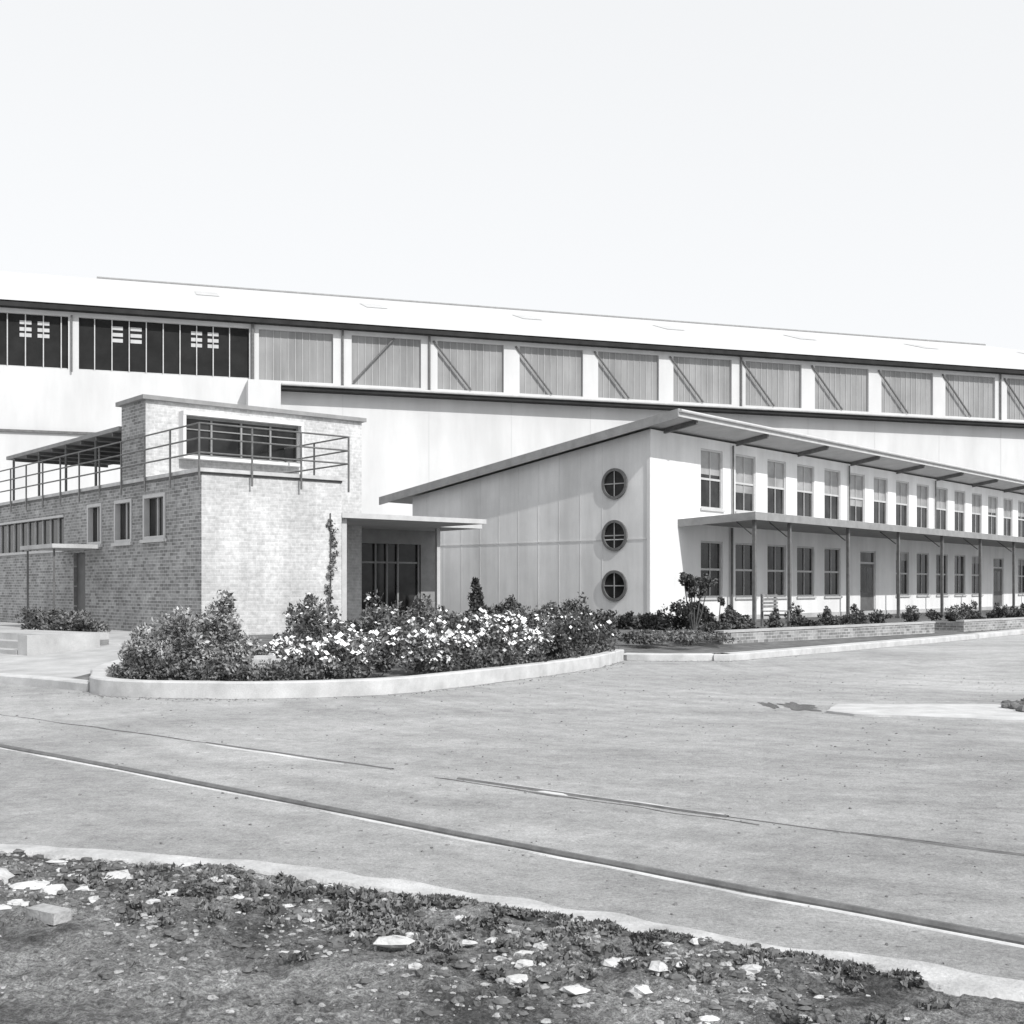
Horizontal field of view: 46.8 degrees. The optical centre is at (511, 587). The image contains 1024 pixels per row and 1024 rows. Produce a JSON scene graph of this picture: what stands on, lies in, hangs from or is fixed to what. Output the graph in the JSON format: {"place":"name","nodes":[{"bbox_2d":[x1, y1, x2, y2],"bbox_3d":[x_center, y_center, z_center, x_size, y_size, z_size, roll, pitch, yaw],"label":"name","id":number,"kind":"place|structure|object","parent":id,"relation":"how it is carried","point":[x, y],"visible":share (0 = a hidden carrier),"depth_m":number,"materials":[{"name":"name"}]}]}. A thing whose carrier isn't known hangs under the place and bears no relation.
{"place":"outdoors","nodes":[
{"label":"outdoors","id":0,"kind":"place"},
{"bbox_2d":[0,622,144,677],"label":"pavement","id":1,"kind":"structure","parent":0,"point":[70,664],"depth_m":23.05,"materials":[{"name":"concrete"}]},
{"bbox_2d":[0,629,108,654],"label":"entry steps","id":2,"kind":"structure","parent":1,"relation":"on","point":[25,642],"depth_m":25.11,"materials":[{"name":"concrete"}]},
{"bbox_2d":[15,606,111,631],"bbox_3d":[-11.691,0.950,31.017,3.376,0.951,1.467,0,0,41],"label":"shrub","id":3,"kind":"object","parent":1,"relation":"on","point":[65,620],"visible":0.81,"depth_m":30.40,"materials":[{"name":"grey plant"}]},
{"bbox_2d":[0,635,1023,980],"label":"road","id":4,"kind":"structure","parent":0,"point":[660,747],"depth_m":9.48,"materials":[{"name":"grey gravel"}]},
{"bbox_2d":[0,394,485,634],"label":"brick gatehouse","id":5,"kind":"object","parent":4,"relation":"on","point":[198,506],"visible":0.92,"depth_m":31.46,"materials":[{"name":"brick"}]},
{"bbox_2d":[0,498,159,555],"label":"window frames","id":6,"kind":"structure","parent":5,"relation":"in","point":[158,499],"depth_m":36.58,"materials":[{"name":"paint"}]},
{"bbox_2d":[77,553,84,610],"bbox_3d":[-12.389,0.205,34.239,0.040,2.390,0.930,0,0,-40],"label":"side door","id":7,"kind":"structure","parent":5,"relation":"in","point":[80,557],"depth_m":34.33,"materials":[{"name":"paint"}]},
{"bbox_2d":[0,419,416,619],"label":"window glass","id":8,"kind":"structure","parent":5,"relation":"in","point":[407,553],"depth_m":36.20,"materials":[{"name":"black glass"}]},
{"bbox_2d":[324,513,338,632],"bbox_3d":[-4.602,-0.300,30.203,0.442,3.200,0.250,0,0,0],"label":"climbing vine","id":9,"kind":"object","parent":5,"relation":"attached to","point":[329,591],"visible":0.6,"depth_m":30.20,"materials":[{"name":"grey plant"}]},
{"bbox_2d":[89,649,623,698],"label":"garden bed kerb","id":10,"kind":"structure","parent":4,"relation":"on","point":[101,682],"depth_m":17.52,"materials":[{"name":"concrete"}]},
{"bbox_2d":[0,271,1023,515],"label":"hangar","id":11,"kind":"structure","parent":4,"relation":"on","point":[430,391],"depth_m":79.94,"materials":[{"name":"white metal"}]},
{"bbox_2d":[0,714,1023,947],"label":"railway track","id":12,"kind":"structure","parent":4,"relation":"on","point":[881,915],"depth_m":7.42,"materials":[{"name":"metal"}]},
{"bbox_2d":[0,844,1023,1001],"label":"verge kerb","id":13,"kind":"structure","parent":4,"relation":"on","point":[951,982],"depth_m":5.76,"materials":[{"name":"concrete"}]},
{"bbox_2d":[0,628,1023,691],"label":"road kerb","id":14,"kind":"structure","parent":4,"relation":"on","point":[53,682],"depth_m":26.45,"materials":[{"name":"concrete"}]},
{"bbox_2d":[412,429,649,618],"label":"gable wall","id":15,"kind":"structure","parent":4,"relation":"on","point":[559,520],"depth_m":40.76,"materials":[{"name":"white paint"}]},
{"bbox_2d":[426,430,649,613],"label":"cover strips","id":16,"kind":"object","parent":15,"relation":"attached to","point":[648,522],"visible":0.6,"depth_m":39.86,"materials":[{"name":"grey metal"}]},
{"bbox_2d":[601,468,627,600],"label":"porthole frames","id":17,"kind":"structure","parent":15,"relation":"attached to","point":[621,546],"depth_m":38.84,"materials":[{"name":"grey metal"}]},
{"bbox_2d":[604,471,623,597],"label":"porthole bars","id":18,"kind":"object","parent":17,"relation":"in","point":[614,535],"visible":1,"depth_m":38.88,"materials":[{"name":"grey metal"}]},
{"bbox_2d":[605,471,623,597],"bbox_3d":[3.383,-1.735,38.918,0.860,4.210,0.001,0,0,41],"label":"porthole glass","id":19,"kind":"object","parent":17,"relation":"in","point":[609,479],"visible":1,"depth_m":38.96,"materials":[{"name":"black glass"}]},
{"bbox_2d":[73,610,1011,679],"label":"garden bed","id":20,"kind":"object","parent":4,"relation":"on","point":[631,647],"visible":0.14,"depth_m":29.19,"materials":[{"name":"soil"}]},
{"bbox_2d":[117,589,264,678],"bbox_3d":[-5.392,0.783,19.396,2.148,1.518,2.775,0,0,-32],"label":"garden shrub","id":21,"kind":"object","parent":20,"relation":"on","point":[205,637],"visible":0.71,"depth_m":18.90,"materials":[{"name":"grey plant"}]},
{"bbox_2d":[249,655,280,680],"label":"concrete block","id":22,"kind":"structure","parent":20,"relation":"on","point":[256,659],"depth_m":18.15,"materials":[{"name":"grey concrete"}]},
{"bbox_2d":[108,638,619,680],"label":"border plants","id":23,"kind":"object","parent":20,"relation":"on","point":[173,668],"visible":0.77,"depth_m":18.01,"materials":[{"name":"grey plant"}]},
{"bbox_2d":[259,607,556,679],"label":"bushes","id":24,"kind":"object","parent":20,"relation":"on","point":[433,646],"visible":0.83,"depth_m":19.69,"materials":[{"name":"white plant"}]},
{"bbox_2d":[282,590,624,641],"bbox_3d":[-1.146,0.797,28.132,8.075,1.554,6.881,0,0,0],"label":"garden planting","id":25,"kind":"object","parent":20,"relation":"on","point":[385,618],"visible":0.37,"depth_m":26.83,"materials":[{"name":"grey plant"}]},
{"bbox_2d":[463,577,486,616],"bbox_3d":[-1.199,0.539,38.030,0.814,1.798,0.796,0,0,0],"label":"conifer shrub","id":26,"kind":"object","parent":20,"relation":"on","point":[476,588],"visible":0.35,"depth_m":37.91,"materials":[{"name":"black plant"}]},
{"bbox_2d":[508,612,607,658],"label":"dark border shrubs","id":27,"kind":"object","parent":20,"relation":"on","point":[572,632],"visible":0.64,"depth_m":23.94,"materials":[{"name":"grey plant"}]},
{"bbox_2d":[467,592,749,630],"bbox_3d":[2.722,0.794,34.627,9.065,1.374,1.640,0,0,29],"label":"hedge","id":28,"kind":"object","parent":20,"relation":"on","point":[660,620],"visible":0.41,"depth_m":33.96,"materials":[{"name":"grey plant"}]},
{"bbox_2d":[616,629,740,646],"bbox_3d":[4.194,1.218,29.312,2.932,0.342,3.826,0,0,15],"label":"ground cover","id":29,"kind":"object","parent":20,"relation":"on","point":[651,637],"visible":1,"depth_m":28.50,"materials":[{"name":"grey plant"}]},
{"bbox_2d":[678,572,717,629],"bbox_3d":[5.087,0.432,32.628,1.066,1.798,1.026,0,0,-12],"label":"rose bush","id":30,"kind":"object","parent":20,"relation":"on","point":[703,585],"visible":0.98,"depth_m":32.52,"materials":[{"name":"grey plant"}]},
{"bbox_2d":[703,596,735,623],"bbox_3d":[5.778,0.779,33.106,0.935,1.138,0.876,0,0,0],"label":"rose bush","id":31,"kind":"object","parent":20,"relation":"on","point":[720,599],"visible":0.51,"depth_m":32.91,"materials":[{"name":"grey plant"}]},
{"bbox_2d":[731,445,1014,624],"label":"canopy posts","id":32,"kind":"object","parent":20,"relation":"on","point":[754,568],"visible":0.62,"depth_m":42.72,"materials":[{"name":"grey metal"}]},
{"bbox_2d":[82,634,1023,698],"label":"kerb dirt","id":33,"kind":"structure","parent":4,"relation":"on","point":[85,692],"depth_m":19.53,"materials":[{"name":"grey soil"}]},
{"bbox_2d":[758,702,778,708],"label":"puddle","id":34,"kind":"object","parent":4,"relation":"on","point":[769,704],"visible":1,"depth_m":16.10,"materials":[{"name":"grey liquid"}]},
{"bbox_2d":[658,601,935,643],"bbox_3d":[8.677,1.001,34.565,11.683,1.199,2.225,0,0,-45],"label":"brick planter","id":35,"kind":"object","parent":4,"relation":"on","point":[829,626],"visible":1,"depth_m":33.47,"materials":[{"name":"brick"}]},
{"bbox_2d":[760,594,789,626],"bbox_3d":[7.436,0.640,33.463,0.480,0.920,0.870,0,0,41],"label":"garden seat","id":36,"kind":"object","parent":35,"relation":"on","point":[774,599],"visible":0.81,"depth_m":33.49,"materials":[{"name":"white wood"}]},
{"bbox_2d":[776,702,820,710],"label":"puddle","id":37,"kind":"object","parent":4,"relation":"on","point":[793,706],"visible":1,"depth_m":15.89,"materials":[{"name":"grey liquid"}]},
{"bbox_2d":[650,429,1023,615],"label":"front wall","id":38,"kind":"structure","parent":4,"relation":"on","point":[675,482],"depth_m":45.44,"materials":[{"name":"white paint"}]},
{"bbox_2d":[664,420,1023,492],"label":"rafters","id":39,"kind":"object","parent":38,"relation":"on","point":[740,442],"visible":1,"depth_m":45.41,"materials":[{"name":"paint"}]},
{"bbox_2d":[670,606,1019,622],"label":"plinth","id":40,"kind":"structure","parent":38,"relation":"attached to","point":[865,612],"depth_m":50.37,"materials":[{"name":"concrete"}]},
{"bbox_2d":[700,448,1023,609],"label":"window frames","id":41,"kind":"structure","parent":38,"relation":"attached to","point":[743,596],"depth_m":48.22,"materials":[{"name":"white wood"}]},
{"bbox_2d":[701,474,1023,596],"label":"window glass","id":42,"kind":"object","parent":41,"relation":"in","point":[714,548],"visible":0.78,"depth_m":46.46,"materials":[{"name":"grey glass"}]},
{"bbox_2d":[860,564,1000,610],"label":"doors","id":43,"kind":"structure","parent":38,"relation":"attached to","point":[866,600],"depth_m":50.54,"materials":[{"name":"paint"}]},
{"bbox_2d":[826,704,1023,722],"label":"concrete slab","id":44,"kind":"structure","parent":4,"relation":"on","point":[985,712],"depth_m":15.00,"materials":[{"name":"grey concrete"}]},
{"bbox_2d":[1001,698,1023,711],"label":"rubble","id":45,"kind":"object","parent":44,"relation":"on","point":[1016,705],"visible":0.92,"depth_m":15.36,"materials":[{"name":"grey stone"}]},
{"bbox_2d":[902,600,1023,631],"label":"brick planter","id":46,"kind":"object","parent":4,"relation":"on","point":[999,618],"visible":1,"depth_m":40.90,"materials":[{"name":"brick"}]},
{"bbox_2d":[0,849,1023,1023],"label":"verge","id":47,"kind":"structure","parent":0,"point":[37,953],"depth_m":4.71,"materials":[{"name":"grey gravel"}]},
{"bbox_2d":[26,903,70,925],"bbox_3d":[-2.189,1.542,5.593,0.199,0.055,0.100,0,0,30],"label":"loose brick","id":48,"kind":"object","parent":47,"relation":"on","point":[49,914],"visible":1,"depth_m":5.56,"materials":[{"name":"stone"}]},
{"bbox_2d":[0,859,909,1023],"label":"rubble","id":49,"kind":"object","parent":47,"relation":"on","point":[400,941],"visible":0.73,"depth_m":5.12,"materials":[{"name":"stone"}]},
{"bbox_2d":[0,853,959,1023],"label":"weeds","id":50,"kind":"object","parent":47,"relation":"on","point":[393,920],"visible":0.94,"depth_m":5.41,"materials":[{"name":"grey plant"}]},
{"bbox_2d":[0,0,1023,349],"label":"sky","id":51,"kind":"structure","parent":0,"point":[837,166],"materials":[{"name":"white"}]},
{"bbox_2d":[678,512,1023,542],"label":"canopy fascia","id":52,"kind":"structure","parent":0,"point":[746,516],"depth_m":41.35,"materials":[{"name":"white paint"}]},
{"bbox_2d":[701,451,1023,565],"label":"window blinds","id":53,"kind":"object","parent":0,"point":[714,464],"depth_m":47.89,"materials":[{"name":"grey fabric"}]},
{"bbox_2d":[704,520,1023,548],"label":"canopy soffit","id":54,"kind":"structure","parent":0,"point":[796,527],"depth_m":47.16,"materials":[{"name":"grey paint"}]},
{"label":"rear walls","id":55,"kind":"object","parent":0,"visible":0},
{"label":"roof","id":56,"kind":"object","parent":55,"relation":"on","visible":0},
{"bbox_2d":[379,409,678,504],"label":"verge board","id":57,"kind":"object","parent":56,"relation":"attached to","point":[572,444],"visible":1,"depth_m":40.62,"materials":[{"name":"paint"}]},
{"bbox_2d":[389,417,1023,503],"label":"soffit","id":58,"kind":"structure","parent":56,"relation":"attached to","point":[712,431],"depth_m":44.67,"materials":[{"name":"paint"}]},
{"bbox_2d":[678,408,1023,483],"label":"fascia gutter","id":59,"kind":"object","parent":56,"relation":"attached to","point":[698,416],"visible":1,"depth_m":44.47,"materials":[{"name":"grey paint"}]}
]}

